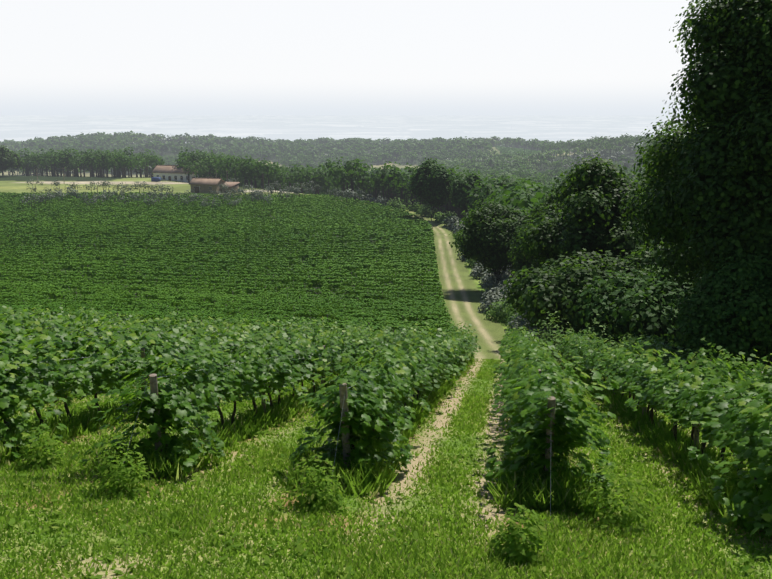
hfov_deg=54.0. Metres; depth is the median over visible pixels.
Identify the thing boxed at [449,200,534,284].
oak
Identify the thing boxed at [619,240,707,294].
bush
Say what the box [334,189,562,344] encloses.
bushes
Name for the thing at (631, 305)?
bush
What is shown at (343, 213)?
vineyard rows
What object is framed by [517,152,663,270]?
oak
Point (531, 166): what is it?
light forest hills
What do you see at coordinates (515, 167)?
forest hills
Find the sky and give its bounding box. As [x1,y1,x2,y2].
[0,0,708,114]
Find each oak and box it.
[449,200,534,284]
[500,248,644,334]
[506,187,567,277]
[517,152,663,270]
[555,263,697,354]
[615,0,771,375]
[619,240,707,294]
[634,168,681,246]
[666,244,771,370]
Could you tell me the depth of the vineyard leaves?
13.94 m
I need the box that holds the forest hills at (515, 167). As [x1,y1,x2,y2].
[0,133,672,183]
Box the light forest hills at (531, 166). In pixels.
[1,137,652,182]
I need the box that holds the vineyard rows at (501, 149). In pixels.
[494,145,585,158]
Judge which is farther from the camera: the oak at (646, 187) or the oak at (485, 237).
the oak at (485, 237)
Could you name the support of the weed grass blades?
on the terrain ground
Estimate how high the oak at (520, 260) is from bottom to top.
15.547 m
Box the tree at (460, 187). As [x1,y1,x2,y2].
[450,172,485,211]
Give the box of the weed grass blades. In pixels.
[0,354,771,578]
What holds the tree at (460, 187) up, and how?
on the terrain ground
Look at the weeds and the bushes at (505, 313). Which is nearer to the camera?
the weeds
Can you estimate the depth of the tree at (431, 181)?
192.94 m
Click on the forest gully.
(392, 181)
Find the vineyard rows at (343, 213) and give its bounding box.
[0,192,456,339]
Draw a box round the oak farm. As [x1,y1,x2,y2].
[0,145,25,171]
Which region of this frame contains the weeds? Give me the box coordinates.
[14,424,753,566]
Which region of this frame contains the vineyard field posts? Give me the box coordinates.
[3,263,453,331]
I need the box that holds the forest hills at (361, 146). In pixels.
[0,130,625,160]
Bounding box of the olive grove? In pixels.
[19,177,364,210]
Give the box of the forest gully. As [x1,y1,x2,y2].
[2,147,647,227]
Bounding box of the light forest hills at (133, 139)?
[5,133,617,161]
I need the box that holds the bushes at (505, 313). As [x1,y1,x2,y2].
[387,197,622,362]
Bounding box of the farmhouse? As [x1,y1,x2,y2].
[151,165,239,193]
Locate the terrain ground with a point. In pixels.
(460, 289)
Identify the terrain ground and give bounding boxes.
[0,115,771,578]
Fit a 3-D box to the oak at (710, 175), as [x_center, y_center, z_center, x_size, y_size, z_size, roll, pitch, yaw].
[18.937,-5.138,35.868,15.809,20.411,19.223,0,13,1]
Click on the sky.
(58, 57)
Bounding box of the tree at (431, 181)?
[408,158,453,220]
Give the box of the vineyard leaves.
[0,304,771,535]
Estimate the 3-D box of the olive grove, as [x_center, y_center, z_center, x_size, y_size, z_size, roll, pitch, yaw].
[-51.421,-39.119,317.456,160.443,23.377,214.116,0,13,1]

